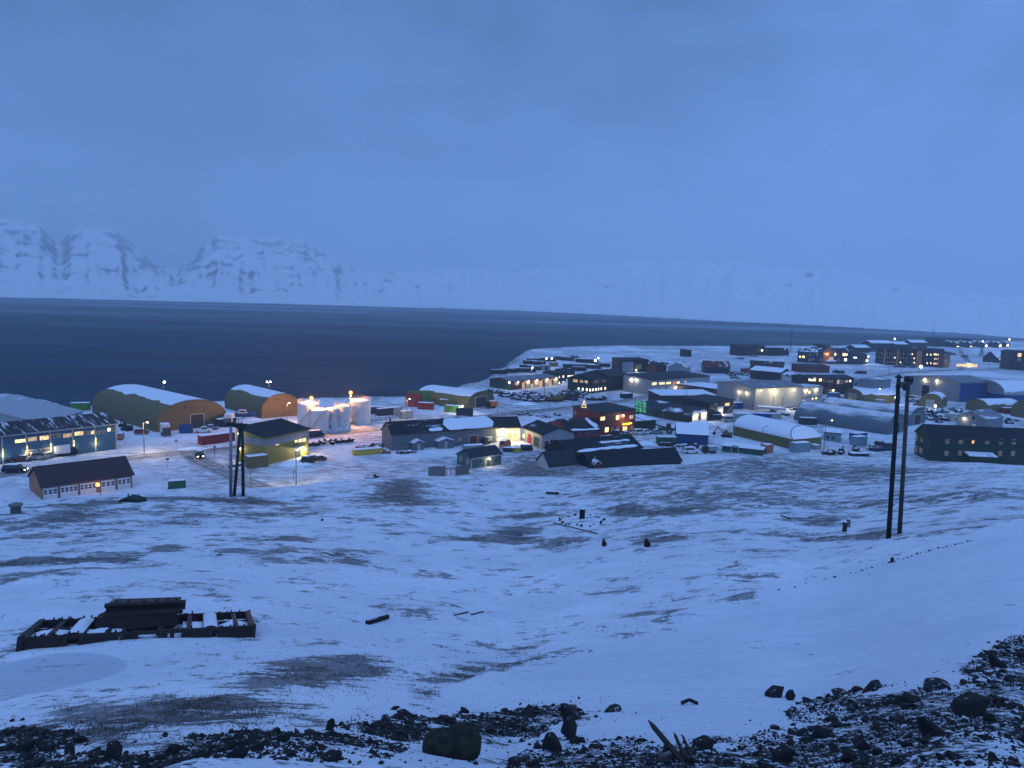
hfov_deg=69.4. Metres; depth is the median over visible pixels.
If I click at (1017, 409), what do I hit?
arched hall
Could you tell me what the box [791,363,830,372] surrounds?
house
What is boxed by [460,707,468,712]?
rock
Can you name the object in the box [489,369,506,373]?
timber stack
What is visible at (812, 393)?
office building
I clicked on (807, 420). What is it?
shipping container
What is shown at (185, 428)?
shipping container
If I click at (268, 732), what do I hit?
rock
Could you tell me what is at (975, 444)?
apartment house
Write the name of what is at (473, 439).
door
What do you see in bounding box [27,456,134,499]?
garage
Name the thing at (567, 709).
rock
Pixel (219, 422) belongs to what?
shipping container
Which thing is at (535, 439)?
door
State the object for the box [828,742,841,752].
rock
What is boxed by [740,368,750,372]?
shipping container
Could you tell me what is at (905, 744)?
rock
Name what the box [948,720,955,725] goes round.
rock
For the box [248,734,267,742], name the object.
rock
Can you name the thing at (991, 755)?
rock
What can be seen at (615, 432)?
parked car
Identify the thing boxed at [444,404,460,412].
shipping container
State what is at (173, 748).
rock
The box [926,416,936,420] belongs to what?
scrap heap
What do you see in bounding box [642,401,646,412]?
shop window
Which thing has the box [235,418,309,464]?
workshop
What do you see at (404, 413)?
pump hut
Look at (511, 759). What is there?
rock
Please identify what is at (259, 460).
storage shed
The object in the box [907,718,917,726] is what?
rock
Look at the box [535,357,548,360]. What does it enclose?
timber stack
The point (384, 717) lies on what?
rock
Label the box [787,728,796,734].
rock
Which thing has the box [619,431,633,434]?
parked car
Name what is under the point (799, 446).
shipping container
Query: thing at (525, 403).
snow bank
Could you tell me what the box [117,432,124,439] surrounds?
parked car
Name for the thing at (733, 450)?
door
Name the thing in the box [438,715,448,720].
rock
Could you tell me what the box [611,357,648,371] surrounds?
shed
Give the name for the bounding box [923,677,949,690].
rock
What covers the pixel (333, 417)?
storage tank
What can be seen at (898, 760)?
rock
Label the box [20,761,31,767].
rock
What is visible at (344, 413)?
storage tank
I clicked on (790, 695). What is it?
rock
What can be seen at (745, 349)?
storage hall
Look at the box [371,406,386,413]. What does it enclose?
shipping container
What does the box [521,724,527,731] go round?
rock
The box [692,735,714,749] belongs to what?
rock
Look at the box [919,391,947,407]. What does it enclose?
arched hall
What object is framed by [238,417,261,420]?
snow bank
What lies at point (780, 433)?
arched hall
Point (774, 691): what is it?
rock
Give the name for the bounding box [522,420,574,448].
service building
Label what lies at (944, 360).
house
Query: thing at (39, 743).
rock
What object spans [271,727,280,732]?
rock
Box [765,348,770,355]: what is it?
cabin
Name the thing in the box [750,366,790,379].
house
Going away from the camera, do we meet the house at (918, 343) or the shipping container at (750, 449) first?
the shipping container at (750, 449)
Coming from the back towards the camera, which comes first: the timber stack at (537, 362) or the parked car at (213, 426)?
the timber stack at (537, 362)
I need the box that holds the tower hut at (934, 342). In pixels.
[926,338,943,346]
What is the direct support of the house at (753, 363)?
on the ground at (414, 547)
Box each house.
[535,449,577,470]
[701,360,730,373]
[750,360,784,367]
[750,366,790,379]
[781,371,800,381]
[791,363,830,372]
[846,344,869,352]
[861,340,893,351]
[891,341,908,346]
[904,340,927,347]
[914,424,1023,464]
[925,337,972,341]
[937,351,951,367]
[945,341,952,346]
[950,341,960,347]
[955,408,1004,426]
[963,341,973,347]
[978,341,988,347]
[982,351,1000,362]
[992,342,1002,347]
[1001,341,1009,346]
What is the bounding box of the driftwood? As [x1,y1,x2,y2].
[680,698,697,704]
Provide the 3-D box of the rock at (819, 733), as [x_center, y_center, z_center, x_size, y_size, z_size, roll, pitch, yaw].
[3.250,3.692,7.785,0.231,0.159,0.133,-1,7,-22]
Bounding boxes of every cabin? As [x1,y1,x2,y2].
[647,362,666,371]
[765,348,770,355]
[773,348,777,355]
[853,378,859,386]
[859,377,891,387]
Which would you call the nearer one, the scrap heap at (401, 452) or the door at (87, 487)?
the door at (87, 487)
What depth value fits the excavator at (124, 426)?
226.43 m
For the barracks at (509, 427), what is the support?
on the ground at (414, 547)
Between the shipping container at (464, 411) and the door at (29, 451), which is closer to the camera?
the door at (29, 451)
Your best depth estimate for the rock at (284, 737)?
5.57 m
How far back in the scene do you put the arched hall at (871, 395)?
346.39 m
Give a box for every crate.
[503,447,513,451]
[512,447,520,451]
[869,452,877,456]
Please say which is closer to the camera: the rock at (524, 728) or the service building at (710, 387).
the rock at (524, 728)
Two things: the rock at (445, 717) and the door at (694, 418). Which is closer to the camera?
the rock at (445, 717)
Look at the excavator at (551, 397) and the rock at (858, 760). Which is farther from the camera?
the excavator at (551, 397)
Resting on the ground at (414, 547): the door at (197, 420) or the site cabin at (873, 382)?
the site cabin at (873, 382)
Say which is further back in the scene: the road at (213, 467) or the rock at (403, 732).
the road at (213, 467)
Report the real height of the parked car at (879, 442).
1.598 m
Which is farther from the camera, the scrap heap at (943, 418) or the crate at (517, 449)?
the scrap heap at (943, 418)
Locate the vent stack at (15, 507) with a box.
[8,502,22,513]
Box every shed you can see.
[245,453,268,468]
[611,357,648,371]
[680,349,691,356]
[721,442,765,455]
[823,427,841,442]
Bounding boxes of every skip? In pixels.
[352,447,373,455]
[364,447,382,454]
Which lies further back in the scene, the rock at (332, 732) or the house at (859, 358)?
the house at (859, 358)
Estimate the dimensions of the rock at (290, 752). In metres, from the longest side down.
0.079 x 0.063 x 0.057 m
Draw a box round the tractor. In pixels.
[650,423,672,433]
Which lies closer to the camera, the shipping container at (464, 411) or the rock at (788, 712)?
the rock at (788, 712)
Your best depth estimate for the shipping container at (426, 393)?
300.50 m
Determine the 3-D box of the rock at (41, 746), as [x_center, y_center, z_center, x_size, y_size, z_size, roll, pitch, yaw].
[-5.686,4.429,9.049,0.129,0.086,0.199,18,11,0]
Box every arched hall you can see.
[91,384,225,431]
[224,384,298,418]
[419,385,493,407]
[733,414,821,448]
[794,401,903,434]
[822,397,924,425]
[844,388,899,403]
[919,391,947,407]
[965,398,1017,412]
[983,380,1023,400]
[1011,400,1023,417]
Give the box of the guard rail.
[308,415,397,427]
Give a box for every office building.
[542,370,566,384]
[555,368,575,378]
[566,372,608,392]
[791,374,854,393]
[799,383,823,403]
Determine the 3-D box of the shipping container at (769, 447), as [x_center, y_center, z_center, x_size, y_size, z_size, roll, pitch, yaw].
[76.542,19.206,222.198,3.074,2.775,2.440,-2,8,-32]
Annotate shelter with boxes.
[620,392,632,398]
[956,363,978,366]
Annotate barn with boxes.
[667,360,690,371]
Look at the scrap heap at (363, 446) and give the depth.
209.91 m
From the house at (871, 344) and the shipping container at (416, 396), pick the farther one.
the house at (871, 344)
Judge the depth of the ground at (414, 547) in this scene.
30.88 m
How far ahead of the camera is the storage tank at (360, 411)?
247.81 m
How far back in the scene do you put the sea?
749.33 m
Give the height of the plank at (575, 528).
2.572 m
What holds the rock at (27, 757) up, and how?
on the ground at (414, 547)
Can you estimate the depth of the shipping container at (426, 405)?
285.73 m
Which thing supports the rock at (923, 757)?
on the ground at (414, 547)
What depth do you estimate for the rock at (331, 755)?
4.80 m
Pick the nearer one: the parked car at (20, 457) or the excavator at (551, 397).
the parked car at (20, 457)
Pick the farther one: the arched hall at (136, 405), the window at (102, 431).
the arched hall at (136, 405)
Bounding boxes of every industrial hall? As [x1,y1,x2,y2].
[0,394,84,421]
[0,412,118,464]
[717,380,803,409]
[910,375,987,401]
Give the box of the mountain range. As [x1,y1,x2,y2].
[0,218,1023,338]
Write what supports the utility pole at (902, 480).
on the ground at (414, 547)
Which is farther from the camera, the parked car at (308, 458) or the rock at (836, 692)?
the parked car at (308, 458)
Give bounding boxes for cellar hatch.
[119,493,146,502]
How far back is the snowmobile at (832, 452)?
220.79 m
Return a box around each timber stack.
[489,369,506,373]
[499,368,516,372]
[514,367,529,372]
[523,360,537,363]
[526,358,540,360]
[530,361,544,364]
[532,366,547,369]
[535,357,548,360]
[560,357,573,360]
[563,363,570,367]
[570,366,586,370]
[571,364,585,366]
[576,358,584,362]
[584,359,597,362]
[585,364,600,368]
[595,363,609,366]
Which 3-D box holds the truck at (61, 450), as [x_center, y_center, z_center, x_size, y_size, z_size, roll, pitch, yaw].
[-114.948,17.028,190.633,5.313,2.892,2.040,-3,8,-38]
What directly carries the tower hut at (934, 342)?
on the ground at (414, 547)
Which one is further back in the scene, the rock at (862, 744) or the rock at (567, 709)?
the rock at (567, 709)
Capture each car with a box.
[1,463,28,472]
[5,457,16,462]
[14,455,30,460]
[25,451,41,460]
[35,451,54,459]
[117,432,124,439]
[134,428,149,433]
[194,426,211,432]
[195,449,203,458]
[207,424,219,429]
[299,454,315,462]
[308,429,324,437]
[315,455,326,460]
[499,439,510,447]
[520,444,532,450]
[611,430,621,434]
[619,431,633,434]
[632,428,646,434]
[651,429,662,433]
[682,446,698,453]
[712,414,721,420]
[721,416,735,421]
[865,444,877,448]
[874,440,883,445]
[881,442,891,446]
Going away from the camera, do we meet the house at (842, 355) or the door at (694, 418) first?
the door at (694, 418)
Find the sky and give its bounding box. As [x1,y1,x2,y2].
[0,0,1023,297]
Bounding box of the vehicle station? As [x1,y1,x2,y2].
[488,373,557,389]
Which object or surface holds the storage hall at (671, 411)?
on the ground at (414, 547)
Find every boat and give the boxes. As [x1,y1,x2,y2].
[235,409,255,418]
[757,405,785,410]
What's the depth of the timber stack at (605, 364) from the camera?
488.07 m
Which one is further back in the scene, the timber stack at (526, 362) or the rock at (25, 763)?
the timber stack at (526, 362)
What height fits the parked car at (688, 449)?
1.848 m
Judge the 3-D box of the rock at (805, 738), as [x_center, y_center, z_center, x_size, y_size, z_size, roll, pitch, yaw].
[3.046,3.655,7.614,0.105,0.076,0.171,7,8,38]
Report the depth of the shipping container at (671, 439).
228.34 m
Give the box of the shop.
[572,402,636,435]
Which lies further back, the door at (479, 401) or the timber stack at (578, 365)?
the timber stack at (578, 365)
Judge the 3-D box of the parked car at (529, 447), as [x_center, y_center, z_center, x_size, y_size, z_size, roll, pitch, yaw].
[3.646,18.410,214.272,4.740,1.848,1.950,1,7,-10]
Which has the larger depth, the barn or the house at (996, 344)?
the house at (996, 344)
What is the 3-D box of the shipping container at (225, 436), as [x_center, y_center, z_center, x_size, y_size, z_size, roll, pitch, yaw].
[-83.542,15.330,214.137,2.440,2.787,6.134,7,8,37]
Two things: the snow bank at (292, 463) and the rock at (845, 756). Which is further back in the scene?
the snow bank at (292, 463)
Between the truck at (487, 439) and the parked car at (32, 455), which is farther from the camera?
the truck at (487, 439)
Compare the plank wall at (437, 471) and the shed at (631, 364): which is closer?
the plank wall at (437, 471)
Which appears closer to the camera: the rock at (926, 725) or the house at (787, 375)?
the rock at (926, 725)
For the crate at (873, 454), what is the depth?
219.31 m
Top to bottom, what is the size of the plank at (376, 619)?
0.414 m
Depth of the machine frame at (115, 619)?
22.22 m
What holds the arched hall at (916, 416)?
on the ground at (414, 547)
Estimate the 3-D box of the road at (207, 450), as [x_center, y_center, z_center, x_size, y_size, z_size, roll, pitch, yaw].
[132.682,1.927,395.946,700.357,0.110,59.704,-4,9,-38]
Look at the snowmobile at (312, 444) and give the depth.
210.54 m
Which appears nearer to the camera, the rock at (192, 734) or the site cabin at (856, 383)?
the rock at (192, 734)
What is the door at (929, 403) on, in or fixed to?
in the arched hall at (937, 399)
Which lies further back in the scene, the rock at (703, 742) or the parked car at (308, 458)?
the parked car at (308, 458)
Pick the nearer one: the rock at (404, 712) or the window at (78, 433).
the rock at (404, 712)
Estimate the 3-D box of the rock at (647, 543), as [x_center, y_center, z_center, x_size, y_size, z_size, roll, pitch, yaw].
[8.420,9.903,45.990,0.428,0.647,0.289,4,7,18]
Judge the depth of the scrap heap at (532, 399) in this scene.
315.82 m
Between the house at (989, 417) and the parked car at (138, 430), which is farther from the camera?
the house at (989, 417)
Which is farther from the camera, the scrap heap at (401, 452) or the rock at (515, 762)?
the scrap heap at (401, 452)
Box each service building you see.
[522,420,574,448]
[546,417,602,438]
[635,414,656,429]
[648,389,717,403]
[677,382,716,394]
[680,394,736,413]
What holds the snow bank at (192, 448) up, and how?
on the ground at (414, 547)
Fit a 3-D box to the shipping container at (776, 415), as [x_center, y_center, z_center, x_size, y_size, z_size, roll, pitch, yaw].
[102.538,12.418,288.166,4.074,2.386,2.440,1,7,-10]
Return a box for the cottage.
[455,445,503,468]
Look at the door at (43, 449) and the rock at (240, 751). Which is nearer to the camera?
the rock at (240, 751)
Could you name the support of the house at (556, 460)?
on the ground at (414, 547)
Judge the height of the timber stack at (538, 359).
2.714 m
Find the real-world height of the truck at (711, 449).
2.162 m
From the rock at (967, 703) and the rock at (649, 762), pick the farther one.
the rock at (967, 703)
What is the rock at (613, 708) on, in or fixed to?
on the ground at (414, 547)
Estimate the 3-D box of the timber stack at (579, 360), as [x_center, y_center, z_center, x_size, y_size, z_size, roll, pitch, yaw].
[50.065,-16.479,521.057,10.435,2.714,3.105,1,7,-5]
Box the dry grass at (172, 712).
[1,551,780,739]
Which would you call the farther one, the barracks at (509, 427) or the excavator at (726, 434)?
the excavator at (726, 434)
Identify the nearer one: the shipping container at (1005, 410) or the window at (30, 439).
the window at (30, 439)
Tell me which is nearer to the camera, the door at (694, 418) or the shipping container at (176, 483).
the shipping container at (176, 483)
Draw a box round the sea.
[0,297,1023,406]
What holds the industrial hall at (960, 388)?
on the ground at (414, 547)
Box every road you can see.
[0,369,1006,477]
[178,452,277,487]
[957,349,970,368]
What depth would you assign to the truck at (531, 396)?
318.43 m
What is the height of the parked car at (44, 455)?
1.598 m
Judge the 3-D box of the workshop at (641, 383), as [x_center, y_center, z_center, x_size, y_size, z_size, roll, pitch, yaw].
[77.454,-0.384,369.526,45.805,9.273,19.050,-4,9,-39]
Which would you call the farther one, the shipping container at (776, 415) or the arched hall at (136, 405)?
the shipping container at (776, 415)
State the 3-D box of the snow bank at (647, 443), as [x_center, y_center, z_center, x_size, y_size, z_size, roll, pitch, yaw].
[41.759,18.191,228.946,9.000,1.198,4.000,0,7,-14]
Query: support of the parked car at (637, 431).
on the ground at (414, 547)
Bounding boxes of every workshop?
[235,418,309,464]
[623,370,709,394]
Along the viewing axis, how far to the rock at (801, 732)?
8.13 m
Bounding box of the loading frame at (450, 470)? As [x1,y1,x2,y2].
[446,467,460,475]
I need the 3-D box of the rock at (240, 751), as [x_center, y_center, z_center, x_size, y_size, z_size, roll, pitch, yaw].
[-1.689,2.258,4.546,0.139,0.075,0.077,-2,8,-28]
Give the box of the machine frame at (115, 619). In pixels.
[15,597,255,651]
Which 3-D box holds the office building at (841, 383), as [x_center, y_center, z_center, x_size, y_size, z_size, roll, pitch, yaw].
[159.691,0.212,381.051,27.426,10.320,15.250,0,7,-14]
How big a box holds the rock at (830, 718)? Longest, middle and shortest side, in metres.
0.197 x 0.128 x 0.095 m
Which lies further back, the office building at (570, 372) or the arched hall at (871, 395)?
the office building at (570, 372)
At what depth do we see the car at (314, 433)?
224.61 m
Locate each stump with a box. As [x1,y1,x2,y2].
[579,508,584,518]
[842,521,846,531]
[846,518,850,526]
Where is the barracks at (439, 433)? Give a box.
[380,415,497,450]
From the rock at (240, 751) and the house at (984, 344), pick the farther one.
the house at (984, 344)
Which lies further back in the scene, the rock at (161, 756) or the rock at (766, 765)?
the rock at (161, 756)
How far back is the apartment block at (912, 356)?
578.47 m
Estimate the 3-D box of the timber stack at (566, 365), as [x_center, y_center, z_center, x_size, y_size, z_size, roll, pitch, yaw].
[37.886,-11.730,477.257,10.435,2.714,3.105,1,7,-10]
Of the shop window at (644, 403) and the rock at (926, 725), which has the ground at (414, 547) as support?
the rock at (926, 725)
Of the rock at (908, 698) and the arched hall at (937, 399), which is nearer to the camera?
the rock at (908, 698)
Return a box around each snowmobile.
[308,442,319,445]
[827,449,838,454]
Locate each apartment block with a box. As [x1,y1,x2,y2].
[875,345,944,366]
[999,350,1023,369]
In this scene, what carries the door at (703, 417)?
in the storage hall at (671, 411)
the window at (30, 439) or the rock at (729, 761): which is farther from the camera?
the window at (30, 439)
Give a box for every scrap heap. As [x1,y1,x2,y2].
[355,445,369,447]
[396,450,406,453]
[405,450,416,453]
[526,398,538,401]
[924,409,937,412]
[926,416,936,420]
[935,416,949,420]
[953,408,963,412]
[1004,417,1019,420]
[1004,420,1013,423]
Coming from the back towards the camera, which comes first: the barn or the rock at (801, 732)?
the barn
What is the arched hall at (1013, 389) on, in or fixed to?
on the ground at (414, 547)
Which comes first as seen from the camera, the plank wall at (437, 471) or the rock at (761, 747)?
the rock at (761, 747)
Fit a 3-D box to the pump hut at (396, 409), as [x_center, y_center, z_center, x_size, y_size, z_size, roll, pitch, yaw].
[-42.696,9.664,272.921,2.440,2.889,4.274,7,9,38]
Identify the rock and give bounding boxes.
[15,737,35,753]
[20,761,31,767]
[22,753,34,760]
[30,757,45,767]
[35,740,45,747]
[37,730,50,736]
[38,740,54,750]
[45,742,56,750]
[53,764,62,767]
[60,755,76,761]
[62,729,73,736]
[64,743,74,755]
[73,735,86,743]
[87,751,99,757]
[104,740,122,761]
[123,755,137,760]
[136,754,149,765]
[156,753,166,759]
[164,744,182,753]
[181,748,210,759]
[188,732,196,738]
[200,738,223,747]
[215,742,228,752]
[225,745,248,757]
[231,737,247,746]
[247,730,271,735]
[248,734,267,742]
[250,741,264,750]
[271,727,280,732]
[275,732,290,741]
[286,748,296,756]
[294,728,302,737]
[320,749,342,761]
[325,730,342,735]
[326,718,335,730]
[364,737,371,743]
[374,720,383,726]
[381,714,389,720]
[387,742,403,746]
[390,706,399,709]
[393,726,408,731]
[396,709,408,715]
[398,728,409,735]
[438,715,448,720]
[445,720,456,723]
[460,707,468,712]
[485,726,495,732]
[508,756,519,763]
[511,758,521,766]
[520,754,529,761]
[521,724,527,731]
[525,758,539,766]
[541,732,562,751]
[560,703,579,717]
[561,716,576,738]
[569,736,581,743]
[593,743,602,748]
[605,704,621,712]
[617,752,633,760]
[644,538,650,546]
[646,758,656,765]
[648,753,660,759]
[685,755,696,763]
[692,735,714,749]
[723,758,733,765]
[741,762,756,767]
[756,759,768,767]
[757,744,766,751]
[761,762,774,767]
[764,685,783,697]
[770,744,794,762]
[785,689,795,700]
[785,710,794,716]
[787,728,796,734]
[796,727,808,736]
[801,734,811,742]
[801,744,807,750]
[807,745,818,751]
[809,727,830,738]
[823,715,837,720]
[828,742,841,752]
[831,688,846,696]
[840,748,853,762]
[849,750,869,761]
[851,739,869,750]
[852,735,862,744]
[852,755,869,765]
[862,679,881,693]
[864,701,876,705]
[872,747,882,755]
[888,756,909,763]
[890,693,920,704]
[898,703,908,709]
[900,742,913,746]
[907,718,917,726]
[908,703,917,707]
[916,716,947,736]
[918,754,926,761]
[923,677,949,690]
[944,750,962,759]
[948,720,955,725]
[950,691,989,717]
[975,734,994,739]
[982,712,996,721]
[987,654,1007,667]
[987,751,998,761]
[993,697,1004,704]
[1004,758,1020,767]
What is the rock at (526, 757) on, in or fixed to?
on the ground at (414, 547)
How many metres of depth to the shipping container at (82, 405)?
259.44 m
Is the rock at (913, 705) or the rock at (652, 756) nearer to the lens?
the rock at (652, 756)
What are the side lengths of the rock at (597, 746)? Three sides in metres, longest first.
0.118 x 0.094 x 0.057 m
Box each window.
[15,439,24,442]
[28,436,36,441]
[39,435,48,440]
[51,433,59,437]
[63,433,71,437]
[74,431,83,435]
[96,430,104,433]
[635,400,638,411]
[639,401,642,411]
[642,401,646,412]
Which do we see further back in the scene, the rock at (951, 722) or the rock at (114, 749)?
the rock at (114, 749)
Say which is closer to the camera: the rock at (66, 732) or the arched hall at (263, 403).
the rock at (66, 732)
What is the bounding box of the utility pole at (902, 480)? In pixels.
[897,376,912,533]
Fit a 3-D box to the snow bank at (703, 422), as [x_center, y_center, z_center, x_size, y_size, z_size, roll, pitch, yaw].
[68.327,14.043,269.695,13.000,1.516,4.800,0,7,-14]
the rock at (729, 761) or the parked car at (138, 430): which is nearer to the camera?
the rock at (729, 761)
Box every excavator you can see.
[118,418,133,430]
[545,392,563,401]
[546,392,563,401]
[565,391,577,400]
[713,426,732,437]
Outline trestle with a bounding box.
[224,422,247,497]
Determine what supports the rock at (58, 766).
on the ground at (414, 547)
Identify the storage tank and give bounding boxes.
[297,396,318,429]
[310,408,328,430]
[327,407,337,427]
[334,402,350,427]
[349,391,370,424]
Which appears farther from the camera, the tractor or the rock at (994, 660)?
the tractor
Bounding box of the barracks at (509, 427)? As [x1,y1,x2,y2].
[492,416,521,441]
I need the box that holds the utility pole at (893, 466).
[886,375,913,538]
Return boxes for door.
[25,449,40,459]
[36,448,49,457]
[42,486,58,499]
[59,484,78,497]
[79,481,96,494]
[100,478,115,491]
[117,476,130,489]
[190,413,203,427]
[294,448,300,457]
[469,435,477,443]
[475,396,486,407]
[485,458,490,466]
[496,432,504,441]
[527,433,531,443]
[533,435,538,447]
[692,412,698,421]
[700,411,706,420]
[717,406,723,413]
[731,445,738,452]
[848,393,855,399]
[893,421,900,432]
[913,414,920,424]
[921,384,929,395]
[926,400,933,406]
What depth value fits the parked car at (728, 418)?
275.97 m
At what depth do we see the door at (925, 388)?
376.66 m
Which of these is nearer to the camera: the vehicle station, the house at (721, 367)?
the vehicle station
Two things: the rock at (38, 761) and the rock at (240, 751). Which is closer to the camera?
the rock at (240, 751)
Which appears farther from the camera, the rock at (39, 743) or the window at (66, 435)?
the window at (66, 435)
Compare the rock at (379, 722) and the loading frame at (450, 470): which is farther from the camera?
the loading frame at (450, 470)
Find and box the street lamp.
[143,421,148,453]
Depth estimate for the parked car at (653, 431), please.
247.05 m
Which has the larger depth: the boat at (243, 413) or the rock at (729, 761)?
the boat at (243, 413)
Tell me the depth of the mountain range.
3438.47 m
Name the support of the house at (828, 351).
on the ground at (414, 547)
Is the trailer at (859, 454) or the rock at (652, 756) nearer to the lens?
the rock at (652, 756)
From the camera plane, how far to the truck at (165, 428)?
219.22 m
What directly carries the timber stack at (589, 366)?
on the ground at (414, 547)
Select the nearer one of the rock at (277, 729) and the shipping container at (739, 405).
the rock at (277, 729)
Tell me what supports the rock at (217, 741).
on the ground at (414, 547)
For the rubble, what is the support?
on the ground at (414, 547)
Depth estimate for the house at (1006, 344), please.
939.36 m
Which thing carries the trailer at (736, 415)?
on the ground at (414, 547)
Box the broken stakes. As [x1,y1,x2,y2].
[648,720,693,762]
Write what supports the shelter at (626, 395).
on the ground at (414, 547)
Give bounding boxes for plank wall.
[428,466,445,475]
[456,464,468,475]
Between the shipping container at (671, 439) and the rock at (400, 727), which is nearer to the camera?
the rock at (400, 727)
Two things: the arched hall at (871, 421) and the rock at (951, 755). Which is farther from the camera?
the arched hall at (871, 421)
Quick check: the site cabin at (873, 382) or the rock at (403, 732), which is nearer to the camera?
the rock at (403, 732)
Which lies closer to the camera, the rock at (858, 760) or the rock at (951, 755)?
the rock at (951, 755)
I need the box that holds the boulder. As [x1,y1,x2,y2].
[422,724,480,760]
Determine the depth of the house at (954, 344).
886.96 m
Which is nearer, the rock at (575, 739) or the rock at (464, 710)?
the rock at (575, 739)
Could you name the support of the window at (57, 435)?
in the industrial hall at (88, 433)
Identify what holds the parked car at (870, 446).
on the ground at (414, 547)
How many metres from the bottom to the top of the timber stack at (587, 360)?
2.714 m
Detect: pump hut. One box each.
[392,406,402,414]
[399,410,412,418]
[540,364,550,370]
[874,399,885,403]
[945,413,955,420]
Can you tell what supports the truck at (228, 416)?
on the ground at (414, 547)
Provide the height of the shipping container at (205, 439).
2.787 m
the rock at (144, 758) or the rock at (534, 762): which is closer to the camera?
the rock at (534, 762)
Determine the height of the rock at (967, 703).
0.277 m
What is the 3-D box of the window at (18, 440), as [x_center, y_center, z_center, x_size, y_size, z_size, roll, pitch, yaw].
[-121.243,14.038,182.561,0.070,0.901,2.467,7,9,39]
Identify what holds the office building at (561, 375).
on the ground at (414, 547)
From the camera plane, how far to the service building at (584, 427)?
234.50 m
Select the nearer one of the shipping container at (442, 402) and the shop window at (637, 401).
the shop window at (637, 401)
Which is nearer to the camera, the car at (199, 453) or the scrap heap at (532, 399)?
the car at (199, 453)
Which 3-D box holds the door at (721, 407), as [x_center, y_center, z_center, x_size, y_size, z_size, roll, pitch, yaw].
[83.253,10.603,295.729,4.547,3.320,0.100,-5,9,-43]
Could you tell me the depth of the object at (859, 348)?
733.28 m
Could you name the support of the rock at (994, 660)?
on the ground at (414, 547)
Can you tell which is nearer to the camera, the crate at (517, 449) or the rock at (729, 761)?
the rock at (729, 761)
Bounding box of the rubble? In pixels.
[0,630,1023,767]
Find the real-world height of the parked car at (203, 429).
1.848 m
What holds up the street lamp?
on the ground at (414, 547)
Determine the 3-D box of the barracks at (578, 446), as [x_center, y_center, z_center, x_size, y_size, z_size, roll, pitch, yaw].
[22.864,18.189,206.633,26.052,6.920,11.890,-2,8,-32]
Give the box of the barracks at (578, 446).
[543,434,643,461]
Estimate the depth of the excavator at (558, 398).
318.20 m
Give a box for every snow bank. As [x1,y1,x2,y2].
[177,446,206,449]
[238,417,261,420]
[278,459,310,466]
[512,402,538,404]
[639,441,657,445]
[689,420,714,424]
[863,363,885,365]
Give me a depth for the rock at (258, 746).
4.92 m
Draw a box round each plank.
[365,614,388,624]
[553,522,598,533]
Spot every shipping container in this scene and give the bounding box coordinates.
[70,402,90,409]
[168,478,185,488]
[179,424,192,432]
[197,433,221,444]
[214,431,234,443]
[215,417,235,426]
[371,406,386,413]
[375,407,392,415]
[406,393,421,400]
[406,400,421,406]
[408,390,433,397]
[418,402,433,409]
[439,399,448,405]
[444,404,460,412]
[456,408,472,415]
[549,362,557,366]
[656,436,677,445]
[733,402,742,408]
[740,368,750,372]
[760,443,773,453]
[771,413,781,418]
[789,441,810,452]
[798,417,816,424]
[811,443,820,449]
[827,392,839,397]
[849,431,867,439]
[850,435,867,445]
[1000,407,1010,413]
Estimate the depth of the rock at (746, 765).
5.76 m
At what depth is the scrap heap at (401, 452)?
205.26 m
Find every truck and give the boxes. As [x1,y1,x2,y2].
[54,444,77,456]
[160,422,170,436]
[223,412,234,426]
[480,436,492,444]
[485,400,496,408]
[525,394,539,399]
[701,445,717,453]
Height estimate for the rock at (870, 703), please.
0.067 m
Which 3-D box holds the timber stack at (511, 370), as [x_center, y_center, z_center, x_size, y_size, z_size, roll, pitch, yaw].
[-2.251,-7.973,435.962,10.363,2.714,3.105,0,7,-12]
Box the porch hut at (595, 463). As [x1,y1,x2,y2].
[591,457,602,468]
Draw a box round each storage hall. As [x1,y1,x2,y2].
[585,368,626,390]
[634,399,720,422]
[674,422,709,444]
[729,344,765,355]
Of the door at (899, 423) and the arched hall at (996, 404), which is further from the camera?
the arched hall at (996, 404)
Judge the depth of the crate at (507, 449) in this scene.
212.19 m
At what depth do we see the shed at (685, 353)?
607.62 m
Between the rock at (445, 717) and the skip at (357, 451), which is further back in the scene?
the skip at (357, 451)
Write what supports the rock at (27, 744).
on the ground at (414, 547)
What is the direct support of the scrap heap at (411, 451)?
on the ground at (414, 547)
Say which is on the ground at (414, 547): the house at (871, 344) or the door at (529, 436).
the house at (871, 344)
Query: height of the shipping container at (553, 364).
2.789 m
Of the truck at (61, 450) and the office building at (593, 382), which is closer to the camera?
the truck at (61, 450)
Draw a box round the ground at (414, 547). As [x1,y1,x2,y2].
[0,341,1023,767]
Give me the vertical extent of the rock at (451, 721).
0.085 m
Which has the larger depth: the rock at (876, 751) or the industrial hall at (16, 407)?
the industrial hall at (16, 407)
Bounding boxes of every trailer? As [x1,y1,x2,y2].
[462,443,483,448]
[733,413,752,418]
[751,412,770,417]
[848,452,869,456]
[869,447,891,451]
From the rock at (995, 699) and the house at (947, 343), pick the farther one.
the house at (947, 343)
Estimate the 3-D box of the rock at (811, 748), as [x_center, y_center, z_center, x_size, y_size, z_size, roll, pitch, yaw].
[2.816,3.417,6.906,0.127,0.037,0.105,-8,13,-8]
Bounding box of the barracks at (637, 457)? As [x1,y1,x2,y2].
[578,447,682,467]
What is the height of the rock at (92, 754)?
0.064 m

